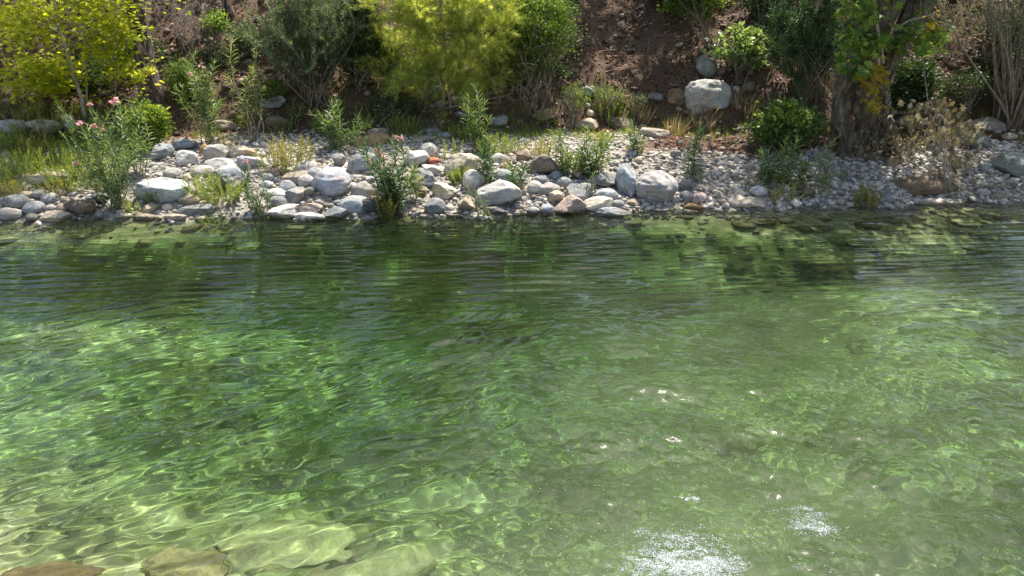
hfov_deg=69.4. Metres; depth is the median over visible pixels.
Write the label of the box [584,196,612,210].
boulder
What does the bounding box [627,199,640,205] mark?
stone
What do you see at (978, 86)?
shrub
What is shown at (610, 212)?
boulder
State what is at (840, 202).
cobble
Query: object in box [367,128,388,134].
boulder
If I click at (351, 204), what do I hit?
boulder
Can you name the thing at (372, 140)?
boulder
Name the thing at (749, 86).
stone
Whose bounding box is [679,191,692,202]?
stone
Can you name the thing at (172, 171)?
boulder
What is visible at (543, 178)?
boulder
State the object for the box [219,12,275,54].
shrub
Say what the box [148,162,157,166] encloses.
cobble
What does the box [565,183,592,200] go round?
boulder
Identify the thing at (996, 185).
sprout
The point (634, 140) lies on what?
oleander
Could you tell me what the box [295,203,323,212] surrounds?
boulder
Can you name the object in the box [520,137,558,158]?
weed
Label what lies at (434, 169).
boulder
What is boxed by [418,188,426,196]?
cobble
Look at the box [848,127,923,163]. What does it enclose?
shrub
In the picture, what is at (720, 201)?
cobble
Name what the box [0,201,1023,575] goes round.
water
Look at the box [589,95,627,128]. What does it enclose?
weed
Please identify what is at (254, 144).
cobble
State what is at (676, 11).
shrub
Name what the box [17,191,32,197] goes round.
boulder
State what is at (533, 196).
cobble
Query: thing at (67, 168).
weed
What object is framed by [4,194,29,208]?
boulder
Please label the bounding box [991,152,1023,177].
boulder
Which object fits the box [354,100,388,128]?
weed
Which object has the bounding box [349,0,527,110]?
young pine
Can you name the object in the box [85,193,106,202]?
boulder
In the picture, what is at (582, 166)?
oleander
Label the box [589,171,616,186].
boulder
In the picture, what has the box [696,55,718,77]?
boulder
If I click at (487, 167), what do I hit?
oleander
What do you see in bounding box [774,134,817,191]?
oleander
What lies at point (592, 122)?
boulder
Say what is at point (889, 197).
stone
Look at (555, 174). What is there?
stone
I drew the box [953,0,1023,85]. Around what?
shrub
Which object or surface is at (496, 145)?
weed
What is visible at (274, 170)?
cobble
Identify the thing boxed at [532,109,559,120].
boulder
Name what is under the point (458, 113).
stone
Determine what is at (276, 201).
boulder
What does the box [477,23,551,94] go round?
shrub
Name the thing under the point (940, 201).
boulder
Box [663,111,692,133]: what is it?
grass tuft
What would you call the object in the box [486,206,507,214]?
boulder
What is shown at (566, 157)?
oleander
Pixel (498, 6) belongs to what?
shrub
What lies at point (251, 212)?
cobble
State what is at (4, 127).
boulder
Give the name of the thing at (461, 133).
weed
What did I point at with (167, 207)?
stone
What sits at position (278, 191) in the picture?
boulder
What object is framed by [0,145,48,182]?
weed
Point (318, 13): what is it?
shrub
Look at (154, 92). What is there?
pine tree
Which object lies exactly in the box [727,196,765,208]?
boulder
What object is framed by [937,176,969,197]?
stick
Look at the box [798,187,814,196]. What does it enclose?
boulder
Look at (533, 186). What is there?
stone
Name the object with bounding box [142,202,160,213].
boulder
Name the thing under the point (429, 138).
boulder
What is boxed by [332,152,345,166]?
stone
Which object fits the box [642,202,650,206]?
cobble
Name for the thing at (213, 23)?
shrub
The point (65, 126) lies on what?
stone
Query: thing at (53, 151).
weed
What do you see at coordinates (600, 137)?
weed
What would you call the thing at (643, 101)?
shrub
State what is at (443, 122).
shrub
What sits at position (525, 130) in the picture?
grass
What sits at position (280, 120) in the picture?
boulder
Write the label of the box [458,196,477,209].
boulder
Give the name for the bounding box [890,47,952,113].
shrub
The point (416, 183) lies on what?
oleander
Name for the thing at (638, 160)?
cobble
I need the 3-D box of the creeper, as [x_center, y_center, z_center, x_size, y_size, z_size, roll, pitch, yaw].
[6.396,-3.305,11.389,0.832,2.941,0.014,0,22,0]
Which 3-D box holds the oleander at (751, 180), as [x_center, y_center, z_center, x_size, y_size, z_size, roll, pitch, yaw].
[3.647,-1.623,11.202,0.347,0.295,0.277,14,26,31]
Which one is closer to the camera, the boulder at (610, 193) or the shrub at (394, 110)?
the boulder at (610, 193)
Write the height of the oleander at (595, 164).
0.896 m
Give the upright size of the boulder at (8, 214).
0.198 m
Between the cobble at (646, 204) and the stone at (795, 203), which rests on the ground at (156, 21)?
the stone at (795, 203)
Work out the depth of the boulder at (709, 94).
13.47 m
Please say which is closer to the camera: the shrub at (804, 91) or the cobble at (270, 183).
the cobble at (270, 183)
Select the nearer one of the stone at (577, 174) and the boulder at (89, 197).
the boulder at (89, 197)
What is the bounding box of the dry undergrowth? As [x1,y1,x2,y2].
[404,70,513,114]
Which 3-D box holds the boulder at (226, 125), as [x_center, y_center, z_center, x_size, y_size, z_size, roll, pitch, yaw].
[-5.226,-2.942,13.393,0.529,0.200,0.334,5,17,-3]
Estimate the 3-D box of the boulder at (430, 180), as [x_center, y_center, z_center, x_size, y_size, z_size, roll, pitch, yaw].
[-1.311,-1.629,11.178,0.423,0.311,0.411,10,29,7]
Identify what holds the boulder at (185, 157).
on the ground at (156, 21)
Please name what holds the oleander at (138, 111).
on the ground at (156, 21)
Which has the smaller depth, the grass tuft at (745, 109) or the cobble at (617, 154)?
the cobble at (617, 154)
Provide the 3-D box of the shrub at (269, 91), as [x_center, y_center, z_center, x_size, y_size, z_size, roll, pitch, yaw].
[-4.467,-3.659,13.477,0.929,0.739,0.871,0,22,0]
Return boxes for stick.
[722,138,742,154]
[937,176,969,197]
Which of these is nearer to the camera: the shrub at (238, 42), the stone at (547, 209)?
the stone at (547, 209)
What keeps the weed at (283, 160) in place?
on the ground at (156, 21)
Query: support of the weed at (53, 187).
on the ground at (156, 21)
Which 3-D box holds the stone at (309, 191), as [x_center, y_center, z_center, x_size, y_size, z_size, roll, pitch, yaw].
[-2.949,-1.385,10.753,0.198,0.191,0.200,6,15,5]
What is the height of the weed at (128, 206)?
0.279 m
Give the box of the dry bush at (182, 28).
[153,0,209,61]
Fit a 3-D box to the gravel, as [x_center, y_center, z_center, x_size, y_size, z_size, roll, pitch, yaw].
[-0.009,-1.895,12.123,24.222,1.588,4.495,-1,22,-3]
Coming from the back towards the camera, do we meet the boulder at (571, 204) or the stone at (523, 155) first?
the stone at (523, 155)
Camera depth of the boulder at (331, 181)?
10.71 m
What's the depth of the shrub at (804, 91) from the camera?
13.29 m
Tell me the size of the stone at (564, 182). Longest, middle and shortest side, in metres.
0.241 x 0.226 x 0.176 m
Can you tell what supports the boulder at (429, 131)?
on the ground at (156, 21)
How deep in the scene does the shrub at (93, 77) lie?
13.29 m
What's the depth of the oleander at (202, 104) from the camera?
12.39 m
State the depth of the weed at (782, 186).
11.09 m
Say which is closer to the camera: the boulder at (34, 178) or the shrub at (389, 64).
the boulder at (34, 178)
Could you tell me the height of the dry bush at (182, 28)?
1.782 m
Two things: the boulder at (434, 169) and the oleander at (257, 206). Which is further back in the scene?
the boulder at (434, 169)
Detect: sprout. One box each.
[944,177,959,198]
[991,178,1001,190]
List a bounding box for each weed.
[0,92,79,143]
[0,123,31,151]
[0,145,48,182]
[0,170,22,197]
[5,131,54,153]
[12,139,77,166]
[32,146,104,189]
[36,178,72,196]
[121,199,140,215]
[144,182,158,203]
[179,167,244,208]
[217,131,237,147]
[249,131,316,174]
[267,117,297,133]
[307,119,341,135]
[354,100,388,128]
[371,189,401,217]
[383,113,423,136]
[442,138,463,160]
[446,162,470,185]
[448,121,475,140]
[475,131,514,155]
[495,135,530,153]
[503,152,516,172]
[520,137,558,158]
[558,149,588,174]
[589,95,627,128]
[593,130,610,148]
[625,142,644,153]
[756,165,811,200]
[770,187,784,204]
[852,179,883,208]
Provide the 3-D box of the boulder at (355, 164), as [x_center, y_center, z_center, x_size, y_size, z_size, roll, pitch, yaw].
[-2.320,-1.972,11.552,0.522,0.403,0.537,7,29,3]
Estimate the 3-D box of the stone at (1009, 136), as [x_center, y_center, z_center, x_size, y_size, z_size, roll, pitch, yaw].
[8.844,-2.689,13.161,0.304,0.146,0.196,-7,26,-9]
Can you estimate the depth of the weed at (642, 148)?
12.14 m
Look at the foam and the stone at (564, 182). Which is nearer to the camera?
the foam
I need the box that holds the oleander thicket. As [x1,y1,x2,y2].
[754,0,858,101]
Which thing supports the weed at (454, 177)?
on the ground at (156, 21)
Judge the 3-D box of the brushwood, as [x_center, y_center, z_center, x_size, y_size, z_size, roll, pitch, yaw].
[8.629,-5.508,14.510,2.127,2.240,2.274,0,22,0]
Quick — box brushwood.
[900,0,1014,67]
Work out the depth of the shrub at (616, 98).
13.63 m
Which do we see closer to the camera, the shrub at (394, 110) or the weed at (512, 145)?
the weed at (512, 145)
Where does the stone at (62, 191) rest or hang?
on the ground at (156, 21)
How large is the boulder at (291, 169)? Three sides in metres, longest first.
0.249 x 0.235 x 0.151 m
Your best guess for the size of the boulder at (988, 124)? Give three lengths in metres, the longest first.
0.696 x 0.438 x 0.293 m
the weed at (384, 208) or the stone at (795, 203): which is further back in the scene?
the stone at (795, 203)
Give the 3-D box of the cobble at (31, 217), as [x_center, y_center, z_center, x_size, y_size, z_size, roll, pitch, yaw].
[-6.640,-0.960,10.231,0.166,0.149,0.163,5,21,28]
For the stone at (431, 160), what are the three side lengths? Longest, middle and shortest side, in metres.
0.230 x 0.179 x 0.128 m
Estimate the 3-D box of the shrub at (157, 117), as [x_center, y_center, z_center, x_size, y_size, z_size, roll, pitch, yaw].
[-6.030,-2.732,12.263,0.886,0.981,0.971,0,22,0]
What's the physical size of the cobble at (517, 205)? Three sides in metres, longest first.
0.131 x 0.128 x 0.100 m
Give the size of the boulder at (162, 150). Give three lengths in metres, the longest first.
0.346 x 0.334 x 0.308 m
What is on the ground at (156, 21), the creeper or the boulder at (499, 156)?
the boulder at (499, 156)
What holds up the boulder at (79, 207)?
on the ground at (156, 21)
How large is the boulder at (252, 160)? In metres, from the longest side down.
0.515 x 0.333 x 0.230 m
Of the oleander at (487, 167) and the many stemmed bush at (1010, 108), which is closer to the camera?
the oleander at (487, 167)
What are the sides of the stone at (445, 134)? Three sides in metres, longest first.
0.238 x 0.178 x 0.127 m
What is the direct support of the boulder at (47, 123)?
on the ground at (156, 21)
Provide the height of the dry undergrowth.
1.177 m
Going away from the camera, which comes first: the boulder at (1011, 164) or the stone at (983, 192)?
the stone at (983, 192)
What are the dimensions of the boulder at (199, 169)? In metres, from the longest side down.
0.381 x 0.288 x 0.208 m
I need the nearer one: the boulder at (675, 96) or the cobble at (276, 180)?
the cobble at (276, 180)
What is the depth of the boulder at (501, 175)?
11.04 m
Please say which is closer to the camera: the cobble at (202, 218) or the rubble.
the cobble at (202, 218)
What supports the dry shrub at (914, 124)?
on the ground at (156, 21)
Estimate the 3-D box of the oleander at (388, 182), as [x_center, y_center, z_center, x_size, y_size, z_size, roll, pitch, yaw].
[-1.732,-1.580,10.351,0.765,1.213,0.730,16,27,35]
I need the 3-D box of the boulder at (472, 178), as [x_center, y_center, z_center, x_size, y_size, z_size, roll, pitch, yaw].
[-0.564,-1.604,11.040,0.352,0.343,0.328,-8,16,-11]
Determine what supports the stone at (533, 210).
on the ground at (156, 21)
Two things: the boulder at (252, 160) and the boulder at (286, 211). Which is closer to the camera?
the boulder at (286, 211)
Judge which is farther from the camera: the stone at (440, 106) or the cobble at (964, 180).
the stone at (440, 106)
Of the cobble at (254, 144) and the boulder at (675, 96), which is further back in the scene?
the boulder at (675, 96)
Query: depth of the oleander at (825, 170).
11.02 m
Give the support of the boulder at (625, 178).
on the ground at (156, 21)
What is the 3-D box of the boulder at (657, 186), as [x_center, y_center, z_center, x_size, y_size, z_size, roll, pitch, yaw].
[2.155,-1.506,11.082,0.659,0.514,0.627,1,17,11]
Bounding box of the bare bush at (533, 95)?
[503,42,573,117]
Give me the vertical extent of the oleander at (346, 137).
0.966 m
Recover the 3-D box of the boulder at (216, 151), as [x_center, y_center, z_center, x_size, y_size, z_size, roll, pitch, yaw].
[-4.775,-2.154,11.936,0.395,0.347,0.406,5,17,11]
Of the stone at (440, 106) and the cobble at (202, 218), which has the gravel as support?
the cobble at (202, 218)
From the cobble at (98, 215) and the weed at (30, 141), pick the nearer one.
the cobble at (98, 215)
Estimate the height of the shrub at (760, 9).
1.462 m
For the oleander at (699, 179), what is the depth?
11.32 m
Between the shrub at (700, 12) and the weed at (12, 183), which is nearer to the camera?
the weed at (12, 183)
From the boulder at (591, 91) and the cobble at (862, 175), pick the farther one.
the boulder at (591, 91)
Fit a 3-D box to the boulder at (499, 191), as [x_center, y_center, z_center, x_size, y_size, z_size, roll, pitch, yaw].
[-0.217,-1.402,10.761,0.737,0.372,0.555,-5,22,5]
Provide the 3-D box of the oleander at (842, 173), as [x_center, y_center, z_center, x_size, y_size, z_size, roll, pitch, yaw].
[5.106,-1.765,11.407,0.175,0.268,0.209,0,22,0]
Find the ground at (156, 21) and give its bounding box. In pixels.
[0,0,1023,224]
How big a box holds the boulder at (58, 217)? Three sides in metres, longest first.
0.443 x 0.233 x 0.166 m
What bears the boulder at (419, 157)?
on the ground at (156, 21)
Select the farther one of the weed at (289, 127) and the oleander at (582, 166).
the weed at (289, 127)
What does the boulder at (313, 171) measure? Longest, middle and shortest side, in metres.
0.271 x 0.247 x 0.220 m
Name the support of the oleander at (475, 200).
on the ground at (156, 21)
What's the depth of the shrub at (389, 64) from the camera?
13.51 m
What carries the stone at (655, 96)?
on the ground at (156, 21)
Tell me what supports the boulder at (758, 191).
on the ground at (156, 21)
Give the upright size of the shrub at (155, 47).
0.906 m
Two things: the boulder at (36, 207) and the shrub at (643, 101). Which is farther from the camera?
the shrub at (643, 101)
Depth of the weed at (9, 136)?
12.01 m
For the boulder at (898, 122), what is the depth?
13.35 m
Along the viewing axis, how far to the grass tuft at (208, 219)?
10.27 m
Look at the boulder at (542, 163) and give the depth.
11.33 m
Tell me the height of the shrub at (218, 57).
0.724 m
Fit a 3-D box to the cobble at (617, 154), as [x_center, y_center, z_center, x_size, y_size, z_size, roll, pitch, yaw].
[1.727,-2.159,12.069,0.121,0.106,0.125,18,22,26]
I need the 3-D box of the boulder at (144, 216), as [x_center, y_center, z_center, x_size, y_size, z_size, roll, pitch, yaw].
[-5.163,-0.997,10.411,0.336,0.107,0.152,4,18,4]
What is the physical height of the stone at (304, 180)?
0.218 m
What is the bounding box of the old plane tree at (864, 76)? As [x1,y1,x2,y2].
[828,0,960,159]
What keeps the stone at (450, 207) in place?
on the ground at (156, 21)
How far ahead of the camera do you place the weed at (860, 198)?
10.93 m
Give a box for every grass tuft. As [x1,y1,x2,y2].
[196,208,227,223]
[625,91,657,123]
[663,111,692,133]
[687,105,727,132]
[729,82,762,120]
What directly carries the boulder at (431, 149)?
on the ground at (156, 21)
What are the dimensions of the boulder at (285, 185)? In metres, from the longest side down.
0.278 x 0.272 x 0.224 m
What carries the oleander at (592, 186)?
on the ground at (156, 21)
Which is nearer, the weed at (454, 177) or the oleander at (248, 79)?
the weed at (454, 177)
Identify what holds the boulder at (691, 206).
on the ground at (156, 21)
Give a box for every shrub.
[26,37,132,99]
[91,35,179,71]
[119,95,178,148]
[160,50,207,102]
[194,7,233,50]
[197,34,239,66]
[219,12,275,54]
[231,0,382,107]
[243,69,289,104]
[272,0,337,73]
[323,0,395,95]
[360,92,427,124]
[362,34,416,91]
[433,110,454,131]
[472,0,554,25]
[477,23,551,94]
[478,0,589,92]
[533,104,558,127]
[535,56,581,86]
[553,81,594,128]
[584,80,631,113]
[627,93,653,115]
[628,0,727,11]
[657,0,734,48]
[702,21,772,82]
[733,89,832,153]
[737,0,800,26]
[784,69,831,107]
[848,127,923,163]
[888,98,984,197]
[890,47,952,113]
[936,62,997,111]
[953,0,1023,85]
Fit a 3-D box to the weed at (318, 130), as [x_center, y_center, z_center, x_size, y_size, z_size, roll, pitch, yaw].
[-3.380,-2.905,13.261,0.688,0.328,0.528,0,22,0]
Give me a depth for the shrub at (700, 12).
14.23 m
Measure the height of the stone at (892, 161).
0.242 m
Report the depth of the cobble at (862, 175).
11.40 m
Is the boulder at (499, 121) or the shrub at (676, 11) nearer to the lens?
the boulder at (499, 121)
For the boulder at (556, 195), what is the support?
on the ground at (156, 21)
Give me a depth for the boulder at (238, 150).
11.98 m
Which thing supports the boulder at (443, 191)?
on the ground at (156, 21)
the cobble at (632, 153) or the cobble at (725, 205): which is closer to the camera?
the cobble at (725, 205)
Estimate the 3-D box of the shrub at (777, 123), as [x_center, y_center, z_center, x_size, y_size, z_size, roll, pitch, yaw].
[4.570,-2.732,12.309,1.725,1.060,1.409,-11,24,-25]
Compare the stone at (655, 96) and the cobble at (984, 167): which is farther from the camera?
the stone at (655, 96)
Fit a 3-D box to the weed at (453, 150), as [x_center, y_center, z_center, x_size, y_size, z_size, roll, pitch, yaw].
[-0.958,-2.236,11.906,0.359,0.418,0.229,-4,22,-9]
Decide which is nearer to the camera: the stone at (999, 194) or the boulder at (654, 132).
the stone at (999, 194)
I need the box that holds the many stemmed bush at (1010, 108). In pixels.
[943,0,1023,129]
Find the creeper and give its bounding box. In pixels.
[920,0,933,166]
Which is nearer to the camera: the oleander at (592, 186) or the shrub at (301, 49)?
the oleander at (592, 186)
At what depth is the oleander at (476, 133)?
12.09 m
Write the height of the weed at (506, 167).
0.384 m
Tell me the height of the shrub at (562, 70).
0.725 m
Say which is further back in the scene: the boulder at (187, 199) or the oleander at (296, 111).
the oleander at (296, 111)
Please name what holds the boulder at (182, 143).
on the gravel
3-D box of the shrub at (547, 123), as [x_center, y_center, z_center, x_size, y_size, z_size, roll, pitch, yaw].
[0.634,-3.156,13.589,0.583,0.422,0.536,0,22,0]
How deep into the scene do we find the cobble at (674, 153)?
12.15 m
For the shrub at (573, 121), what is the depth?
13.33 m
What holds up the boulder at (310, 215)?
on the ground at (156, 21)
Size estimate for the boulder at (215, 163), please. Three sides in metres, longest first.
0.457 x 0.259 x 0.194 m
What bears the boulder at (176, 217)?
on the ground at (156, 21)
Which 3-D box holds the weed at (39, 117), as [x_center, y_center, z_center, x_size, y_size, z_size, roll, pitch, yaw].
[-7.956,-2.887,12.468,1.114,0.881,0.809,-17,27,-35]
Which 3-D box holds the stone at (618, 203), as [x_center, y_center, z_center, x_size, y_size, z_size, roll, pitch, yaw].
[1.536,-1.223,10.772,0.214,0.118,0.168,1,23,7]
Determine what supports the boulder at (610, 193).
on the ground at (156, 21)
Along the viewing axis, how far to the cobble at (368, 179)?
11.05 m
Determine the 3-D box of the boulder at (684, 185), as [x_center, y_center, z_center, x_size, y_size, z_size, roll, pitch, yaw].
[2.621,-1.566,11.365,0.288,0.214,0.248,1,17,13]
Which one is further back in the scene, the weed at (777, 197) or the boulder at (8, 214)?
the weed at (777, 197)
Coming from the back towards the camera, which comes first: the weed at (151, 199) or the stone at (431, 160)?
the stone at (431, 160)
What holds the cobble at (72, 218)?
on the gravel
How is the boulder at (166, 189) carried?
on the ground at (156, 21)
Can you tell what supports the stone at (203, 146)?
on the ground at (156, 21)
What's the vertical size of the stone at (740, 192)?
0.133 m
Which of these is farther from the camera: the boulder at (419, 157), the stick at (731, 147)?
the stick at (731, 147)
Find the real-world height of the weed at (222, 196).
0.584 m
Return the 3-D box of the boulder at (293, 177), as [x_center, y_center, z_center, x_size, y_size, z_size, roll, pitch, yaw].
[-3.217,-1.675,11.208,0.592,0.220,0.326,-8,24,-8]
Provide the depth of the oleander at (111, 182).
10.25 m
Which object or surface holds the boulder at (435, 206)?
on the ground at (156, 21)
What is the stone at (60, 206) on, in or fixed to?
on the ground at (156, 21)
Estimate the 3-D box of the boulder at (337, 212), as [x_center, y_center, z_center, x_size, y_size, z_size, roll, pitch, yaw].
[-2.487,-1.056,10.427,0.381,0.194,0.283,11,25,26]
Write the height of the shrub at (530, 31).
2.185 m
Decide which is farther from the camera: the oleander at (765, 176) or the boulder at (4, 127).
the boulder at (4, 127)
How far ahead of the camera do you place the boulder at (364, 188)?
10.70 m
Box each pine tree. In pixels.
[125,0,170,109]
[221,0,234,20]
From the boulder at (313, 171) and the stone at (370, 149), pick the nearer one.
the boulder at (313, 171)
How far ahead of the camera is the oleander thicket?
12.89 m
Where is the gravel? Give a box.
[0,107,1023,225]
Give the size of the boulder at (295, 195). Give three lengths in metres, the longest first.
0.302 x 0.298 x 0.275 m
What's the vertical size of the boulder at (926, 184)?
0.332 m
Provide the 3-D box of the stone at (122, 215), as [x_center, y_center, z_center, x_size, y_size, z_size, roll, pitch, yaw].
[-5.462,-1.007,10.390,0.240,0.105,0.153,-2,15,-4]
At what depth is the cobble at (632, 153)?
12.09 m
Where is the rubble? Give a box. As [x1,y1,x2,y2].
[0,0,1022,142]
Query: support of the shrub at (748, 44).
on the ground at (156, 21)
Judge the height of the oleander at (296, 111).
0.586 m
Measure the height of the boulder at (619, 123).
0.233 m
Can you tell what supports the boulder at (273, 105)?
on the ground at (156, 21)
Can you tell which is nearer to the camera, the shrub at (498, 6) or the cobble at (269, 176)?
the cobble at (269, 176)
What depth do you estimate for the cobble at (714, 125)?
13.42 m
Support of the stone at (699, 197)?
on the ground at (156, 21)
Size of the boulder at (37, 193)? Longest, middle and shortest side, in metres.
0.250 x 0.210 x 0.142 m
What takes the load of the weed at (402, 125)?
on the ground at (156, 21)
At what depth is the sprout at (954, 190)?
11.19 m
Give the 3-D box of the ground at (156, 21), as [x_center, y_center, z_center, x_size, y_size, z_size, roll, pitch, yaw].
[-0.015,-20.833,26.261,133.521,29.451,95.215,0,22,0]
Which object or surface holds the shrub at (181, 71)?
on the ground at (156, 21)
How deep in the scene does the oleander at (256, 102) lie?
12.39 m
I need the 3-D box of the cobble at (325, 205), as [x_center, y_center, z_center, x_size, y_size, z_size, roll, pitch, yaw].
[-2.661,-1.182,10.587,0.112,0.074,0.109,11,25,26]
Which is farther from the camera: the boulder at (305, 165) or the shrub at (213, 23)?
the shrub at (213, 23)
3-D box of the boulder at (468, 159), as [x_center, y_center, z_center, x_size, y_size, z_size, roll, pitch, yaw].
[-0.759,-1.889,11.402,0.540,0.376,0.424,-11,24,-25]
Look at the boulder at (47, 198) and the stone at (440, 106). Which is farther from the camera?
the stone at (440, 106)
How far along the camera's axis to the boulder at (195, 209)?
10.38 m
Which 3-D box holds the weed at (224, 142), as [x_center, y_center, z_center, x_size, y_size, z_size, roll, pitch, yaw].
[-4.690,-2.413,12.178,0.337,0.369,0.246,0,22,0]
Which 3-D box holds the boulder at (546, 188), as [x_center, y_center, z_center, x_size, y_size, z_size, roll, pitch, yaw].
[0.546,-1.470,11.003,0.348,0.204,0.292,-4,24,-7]
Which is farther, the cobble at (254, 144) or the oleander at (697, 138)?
the cobble at (254, 144)
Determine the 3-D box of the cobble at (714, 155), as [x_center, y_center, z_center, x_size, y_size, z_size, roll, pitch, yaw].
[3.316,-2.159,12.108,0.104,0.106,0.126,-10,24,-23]
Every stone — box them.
[43,204,55,210]
[55,188,68,195]
[56,203,68,210]
[62,115,74,129]
[114,212,131,218]
[162,204,172,210]
[199,143,206,153]
[297,174,312,186]
[304,187,316,196]
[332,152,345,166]
[363,146,375,153]
[427,157,440,163]
[434,98,446,108]
[439,132,451,138]
[446,204,454,210]
[455,110,465,116]
[516,150,531,161]
[527,181,541,192]
[527,206,539,214]
[540,204,553,214]
[550,170,562,179]
[556,177,571,187]
[573,169,583,178]
[612,200,624,207]
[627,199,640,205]
[647,93,662,100]
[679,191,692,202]
[693,192,706,203]
[734,190,746,195]
[741,81,755,92]
[788,198,801,208]
[882,193,894,202]
[885,156,898,167]
[976,188,990,195]
[992,190,1008,199]
[1001,133,1017,139]
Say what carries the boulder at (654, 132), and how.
on the ground at (156, 21)
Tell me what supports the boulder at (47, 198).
on the ground at (156, 21)
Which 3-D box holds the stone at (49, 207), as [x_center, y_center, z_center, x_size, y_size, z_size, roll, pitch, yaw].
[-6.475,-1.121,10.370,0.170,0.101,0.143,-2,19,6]
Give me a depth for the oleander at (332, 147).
12.19 m
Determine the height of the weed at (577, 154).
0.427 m
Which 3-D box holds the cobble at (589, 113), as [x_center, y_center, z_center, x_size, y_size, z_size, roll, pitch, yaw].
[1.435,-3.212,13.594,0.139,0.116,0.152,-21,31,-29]
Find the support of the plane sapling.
on the ground at (156, 21)
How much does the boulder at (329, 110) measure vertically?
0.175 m
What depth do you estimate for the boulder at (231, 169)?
10.95 m
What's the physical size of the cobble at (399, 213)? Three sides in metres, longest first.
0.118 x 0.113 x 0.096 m
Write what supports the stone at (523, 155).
on the ground at (156, 21)
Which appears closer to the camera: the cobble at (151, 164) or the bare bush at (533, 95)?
the cobble at (151, 164)
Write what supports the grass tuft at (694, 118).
on the ground at (156, 21)
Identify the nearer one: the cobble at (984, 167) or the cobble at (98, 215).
the cobble at (98, 215)
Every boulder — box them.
[0,119,25,133]
[0,207,23,220]
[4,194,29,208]
[12,171,70,184]
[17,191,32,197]
[22,201,45,214]
[25,119,62,132]
[31,189,48,198]
[39,210,71,223]
[40,192,59,204]
[63,199,97,214]
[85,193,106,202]
[133,177,188,201]
[133,213,156,219]
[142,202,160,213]
[150,143,173,159]
[162,167,181,177]
[163,214,186,220]
[171,138,197,149]
[175,150,198,166]
[177,203,213,215]
[178,194,201,204]
[191,165,213,177]
[203,144,229,159]
[204,158,233,168]
[210,161,251,190]
[211,120,237,131]
[228,145,255,156]
[236,155,268,168]
[257,96,285,107]
[263,204,298,218]
[265,115,292,127]
[265,188,284,198]
[269,196,292,206]
[279,167,292,173]
[279,180,296,190]
[280,170,307,184]
[285,187,305,203]
[293,212,327,219]
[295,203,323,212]
[296,160,317,170]
[308,167,320,177]
[310,166,351,196]
[321,206,347,218]
[323,108,338,117]
[338,195,366,213]
[348,151,378,172]
[351,181,372,197]
[352,133,393,146]
[362,197,381,213]
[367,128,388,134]
[404,150,429,166]
[411,136,438,140]
[413,169,436,188]
[420,143,437,157]
[422,164,445,174]
[424,198,445,213]
[425,128,441,134]
[432,182,457,199]
[444,153,479,178]
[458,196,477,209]
[462,169,485,189]
[475,179,521,205]
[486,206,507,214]
[488,169,515,181]
[490,115,507,126]
[490,153,508,163]
[525,154,560,173]
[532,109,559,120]
[532,175,549,182]
[539,182,559,195]
[548,190,563,201]
[554,194,587,213]
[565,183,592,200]
[575,118,597,129]
[579,86,595,94]
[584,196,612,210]
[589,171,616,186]
[593,207,631,216]
[595,188,617,199]
[608,117,635,129]
[615,163,636,196]
[635,170,677,201]
[639,127,669,137]
[667,88,685,104]
[677,179,691,190]
[684,79,731,114]
[684,203,705,208]
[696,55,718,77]
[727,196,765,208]
[749,185,767,196]
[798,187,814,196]
[890,173,962,195]
[896,115,926,128]
[918,198,963,204]
[961,134,994,148]
[971,116,1008,131]
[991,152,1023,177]
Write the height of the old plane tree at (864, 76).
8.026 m
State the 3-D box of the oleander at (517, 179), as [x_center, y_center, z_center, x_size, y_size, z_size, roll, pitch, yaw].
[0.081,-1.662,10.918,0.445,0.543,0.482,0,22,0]
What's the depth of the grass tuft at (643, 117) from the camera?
13.69 m
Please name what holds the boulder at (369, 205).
on the ground at (156, 21)
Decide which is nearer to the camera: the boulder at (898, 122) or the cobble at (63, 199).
the cobble at (63, 199)
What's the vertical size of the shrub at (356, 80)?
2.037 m
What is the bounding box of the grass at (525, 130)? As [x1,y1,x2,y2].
[0,69,1023,191]
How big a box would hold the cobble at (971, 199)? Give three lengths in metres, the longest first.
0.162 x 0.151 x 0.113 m
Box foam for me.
[504,350,1021,575]
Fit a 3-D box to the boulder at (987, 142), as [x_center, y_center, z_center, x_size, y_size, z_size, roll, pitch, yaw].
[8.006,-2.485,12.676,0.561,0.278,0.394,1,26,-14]
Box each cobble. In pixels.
[25,213,37,222]
[60,196,66,202]
[69,215,77,221]
[94,211,103,219]
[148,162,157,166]
[196,215,206,220]
[244,209,254,216]
[251,142,258,147]
[260,180,272,187]
[264,173,272,180]
[271,168,279,173]
[273,177,280,182]
[322,203,329,207]
[365,176,374,181]
[396,210,402,215]
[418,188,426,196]
[513,203,521,208]
[520,189,526,195]
[530,194,536,199]
[586,110,593,116]
[614,152,621,157]
[626,150,636,156]
[634,157,642,162]
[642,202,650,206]
[670,150,680,156]
[706,121,716,128]
[711,153,718,158]
[718,199,725,203]
[722,202,729,208]
[835,199,844,205]
[858,172,867,179]
[961,178,968,183]
[967,196,976,201]
[979,163,988,172]
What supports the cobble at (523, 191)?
on the ground at (156, 21)
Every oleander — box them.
[54,97,145,211]
[113,99,155,174]
[170,48,224,144]
[222,33,265,140]
[235,61,265,142]
[238,159,273,217]
[285,97,306,128]
[309,93,374,148]
[322,119,349,152]
[351,133,419,215]
[402,161,425,200]
[455,82,493,151]
[466,182,492,219]
[474,130,498,183]
[504,160,528,192]
[547,127,576,176]
[570,138,592,179]
[579,124,620,178]
[586,169,597,196]
[625,118,647,154]
[679,122,708,178]
[692,166,705,182]
[742,171,761,187]
[753,144,788,186]
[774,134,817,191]
[806,135,840,198]
[838,165,845,180]
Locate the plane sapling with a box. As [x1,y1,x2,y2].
[0,0,191,118]

